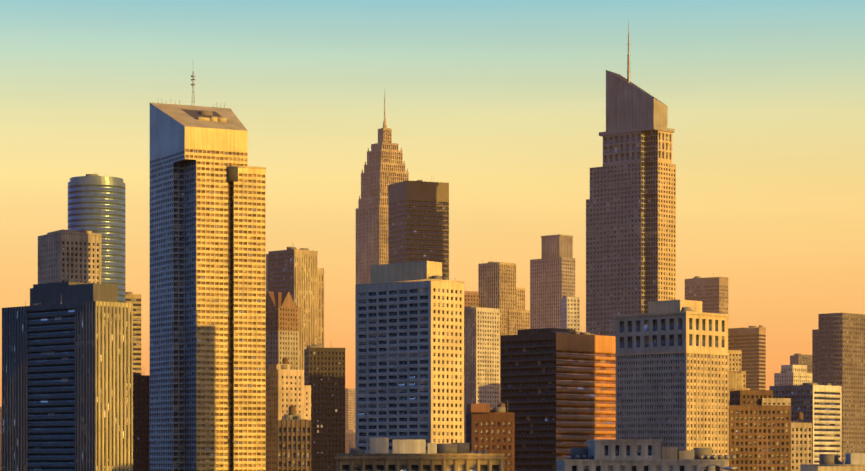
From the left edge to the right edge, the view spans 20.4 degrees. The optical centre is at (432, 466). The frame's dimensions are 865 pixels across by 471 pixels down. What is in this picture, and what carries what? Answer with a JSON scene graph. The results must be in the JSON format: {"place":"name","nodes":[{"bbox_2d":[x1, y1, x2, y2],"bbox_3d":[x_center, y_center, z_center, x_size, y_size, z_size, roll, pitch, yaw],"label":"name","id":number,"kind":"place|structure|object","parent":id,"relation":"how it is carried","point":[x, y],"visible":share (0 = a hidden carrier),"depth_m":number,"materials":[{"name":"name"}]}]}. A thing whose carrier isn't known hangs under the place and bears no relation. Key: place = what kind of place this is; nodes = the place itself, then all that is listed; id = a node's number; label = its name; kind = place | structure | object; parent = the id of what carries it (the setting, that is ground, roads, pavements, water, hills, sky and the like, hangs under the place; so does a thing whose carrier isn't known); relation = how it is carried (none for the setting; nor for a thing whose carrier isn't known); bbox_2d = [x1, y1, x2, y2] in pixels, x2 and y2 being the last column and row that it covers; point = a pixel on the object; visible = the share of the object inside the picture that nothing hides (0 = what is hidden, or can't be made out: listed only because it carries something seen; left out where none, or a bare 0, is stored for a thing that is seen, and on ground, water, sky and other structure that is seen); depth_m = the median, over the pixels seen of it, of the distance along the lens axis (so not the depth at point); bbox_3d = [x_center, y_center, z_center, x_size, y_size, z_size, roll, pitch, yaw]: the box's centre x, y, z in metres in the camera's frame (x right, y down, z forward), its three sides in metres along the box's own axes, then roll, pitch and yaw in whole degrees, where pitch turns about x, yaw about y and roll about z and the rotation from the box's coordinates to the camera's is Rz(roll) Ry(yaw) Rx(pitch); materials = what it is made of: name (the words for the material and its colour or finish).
{"place":"outdoors","nodes":[
{"label":"outdoors","id":0,"kind":"place"},
{"bbox_2d":[2,282,132,470],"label":"dark slab","id":1,"kind":"structure","parent":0,"point":[67,376],"depth_m":1342.17,"materials":[{"name":"black glass"}]},
{"bbox_2d":[0,388,354,470],"bbox_3d":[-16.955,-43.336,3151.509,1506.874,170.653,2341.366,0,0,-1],"label":"city blocks","id":2,"kind":"structure","parent":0,"point":[350,414],"depth_m":3733.52,"materials":[{"name":"brown concrete"}]},
{"bbox_2d":[304,344,344,470],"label":"black block","id":3,"kind":"structure","parent":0,"point":[324,373],"depth_m":1640.72,"materials":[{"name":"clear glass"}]},
{"bbox_2d":[355,261,463,452],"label":"white block","id":4,"kind":"structure","parent":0,"point":[409,350],"depth_m":1303.20,"materials":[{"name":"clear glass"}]},
{"bbox_2d":[0,0,864,406],"label":"sky","id":5,"kind":"structure","parent":0,"point":[502,103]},
{"bbox_2d":[500,327,615,470],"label":"brown block","id":6,"kind":"structure","parent":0,"point":[558,391],"depth_m":1493.99,"materials":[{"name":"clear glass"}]},
{"bbox_2d":[556,426,735,470],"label":"building","id":7,"kind":"structure","parent":0,"point":[636,454],"depth_m":625.12,"materials":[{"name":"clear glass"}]},
{"bbox_2d":[699,464,737,470],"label":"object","id":8,"kind":"object","parent":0,"point":[730,468],"visible":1,"depth_m":132.61,"materials":[{"name":"metal"}]},
{"bbox_2d":[769,378,841,463],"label":"office building","id":9,"kind":"structure","parent":0,"point":[818,406],"depth_m":1656.11,"materials":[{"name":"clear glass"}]},
{"label":"ground","id":10,"kind":"structure","parent":0,"visible":0},
{"bbox_2d":[38,229,100,283],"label":"beige tower","id":11,"kind":"structure","parent":10,"relation":"on","point":[69,255],"depth_m":1566.25,"materials":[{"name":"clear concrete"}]},
{"bbox_2d":[68,173,124,302],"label":"cylindrical skyscraper","id":12,"kind":"structure","parent":10,"relation":"on","point":[96,203],"depth_m":1639.21,"materials":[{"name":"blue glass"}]},
{"bbox_2d":[125,291,140,372],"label":"tan block","id":13,"kind":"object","parent":10,"relation":"on","point":[134,299],"visible":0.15,"depth_m":1755.32,"materials":[{"name":"beige concrete"}]},
{"bbox_2d":[133,372,149,470],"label":"building","id":14,"kind":"structure","parent":10,"relation":"on","point":[141,422],"depth_m":1500.43,"materials":[{"name":"black brick"}]},
{"bbox_2d":[150,71,265,470],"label":"gold tower","id":15,"kind":"structure","parent":10,"relation":"on","point":[207,298],"depth_m":1439.15,"materials":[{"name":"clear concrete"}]},
{"bbox_2d":[266,291,298,369],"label":"skyscraper","id":16,"kind":"structure","parent":10,"relation":"on","point":[282,325],"depth_m":1762.03,"materials":[{"name":"brown stone"}]},
{"bbox_2d":[266,357,310,470],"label":"peach block","id":17,"kind":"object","parent":10,"relation":"on","point":[286,387],"visible":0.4,"depth_m":1488.74,"materials":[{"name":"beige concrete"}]},
{"bbox_2d":[277,405,310,470],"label":"building","id":18,"kind":"structure","parent":10,"relation":"on","point":[293,441],"depth_m":1169.97,"materials":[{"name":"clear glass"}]},
{"bbox_2d":[266,242,323,369],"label":"slender tower","id":19,"kind":"structure","parent":10,"relation":"on","point":[297,274],"depth_m":1961.97,"materials":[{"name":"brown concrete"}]},
{"bbox_2d":[356,93,408,283],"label":"art deco tower","id":20,"kind":"structure","parent":10,"relation":"on","point":[384,167],"depth_m":2361.89,"materials":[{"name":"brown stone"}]},
{"bbox_2d":[388,180,448,277],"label":"skyscraper","id":21,"kind":"structure","parent":10,"relation":"on","point":[418,220],"depth_m":1963.12,"materials":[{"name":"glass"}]},
{"bbox_2d":[335,433,506,470],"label":"building","id":22,"kind":"structure","parent":10,"relation":"on","point":[408,455],"depth_m":584.20,"materials":[{"name":"beige concrete"}]},
{"bbox_2d":[464,289,478,306],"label":"pink block","id":23,"kind":"structure","parent":10,"relation":"on","point":[471,298],"depth_m":2351.93,"materials":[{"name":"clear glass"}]},
{"bbox_2d":[464,306,499,442],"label":"pale block","id":24,"kind":"structure","parent":10,"relation":"on","point":[481,355],"depth_m":1961.95,"materials":[{"name":"beige concrete"}]},
{"bbox_2d":[466,402,514,470],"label":"building","id":25,"kind":"structure","parent":10,"relation":"on","point":[489,430],"depth_m":1172.61,"materials":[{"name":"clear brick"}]},
{"bbox_2d":[478,262,529,334],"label":"tan tower","id":26,"kind":"structure","parent":10,"relation":"on","point":[500,290],"depth_m":2356.43,"materials":[{"name":"beige concrete"}]},
{"bbox_2d":[530,234,574,328],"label":"skyscraper","id":27,"kind":"structure","parent":10,"relation":"on","point":[552,276],"depth_m":2555.69,"materials":[{"name":"pink concrete"}]},
{"bbox_2d":[561,295,579,331],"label":"white block","id":28,"kind":"structure","parent":10,"relation":"on","point":[570,312],"depth_m":2153.08,"materials":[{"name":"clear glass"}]},
{"bbox_2d":[586,21,675,335],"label":"skyscraper","id":29,"kind":"structure","parent":10,"relation":"on","point":[631,235],"depth_m":1817.13,"materials":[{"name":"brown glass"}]},
{"bbox_2d":[613,300,729,470],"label":"stone block","id":30,"kind":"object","parent":10,"relation":"on","point":[672,373],"visible":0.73,"depth_m":1425.55,"materials":[{"name":"beige stone"}]},
{"bbox_2d":[685,276,727,313],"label":"brown tower","id":31,"kind":"structure","parent":10,"relation":"on","point":[711,293],"depth_m":2555.89,"materials":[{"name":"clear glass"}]},
{"bbox_2d":[728,350,749,400],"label":"stepped block","id":32,"kind":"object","parent":10,"relation":"on","point":[737,377],"visible":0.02,"depth_m":1843.43,"materials":[{"name":"beige concrete"}]},
{"bbox_2d":[728,323,765,389],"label":"tan tower","id":33,"kind":"structure","parent":10,"relation":"on","point":[750,342],"depth_m":2554.65,"materials":[{"name":"beige concrete"}]},
{"bbox_2d":[729,390,811,470],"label":"brick loft","id":34,"kind":"structure","parent":10,"relation":"on","point":[766,433],"depth_m":1492.14,"materials":[{"name":"brown brick"}]},
{"bbox_2d":[774,365,811,385],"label":"stepped white block","id":35,"kind":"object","parent":10,"relation":"on","point":[793,375],"visible":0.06,"depth_m":2164.46,"materials":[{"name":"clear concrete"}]},
{"bbox_2d":[790,353,811,372],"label":"building","id":36,"kind":"structure","parent":10,"relation":"on","point":[797,359],"depth_m":2354.04,"materials":[{"name":"brown concrete"}]},
{"bbox_2d":[800,453,864,470],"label":"cream block","id":37,"kind":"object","parent":10,"relation":"on","point":[853,462],"visible":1,"depth_m":631.52,"materials":[{"name":"beige concrete"}]},
{"bbox_2d":[812,313,864,463],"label":"skyscraper","id":38,"kind":"structure","parent":10,"relation":"on","point":[838,349],"depth_m":1970.95,"materials":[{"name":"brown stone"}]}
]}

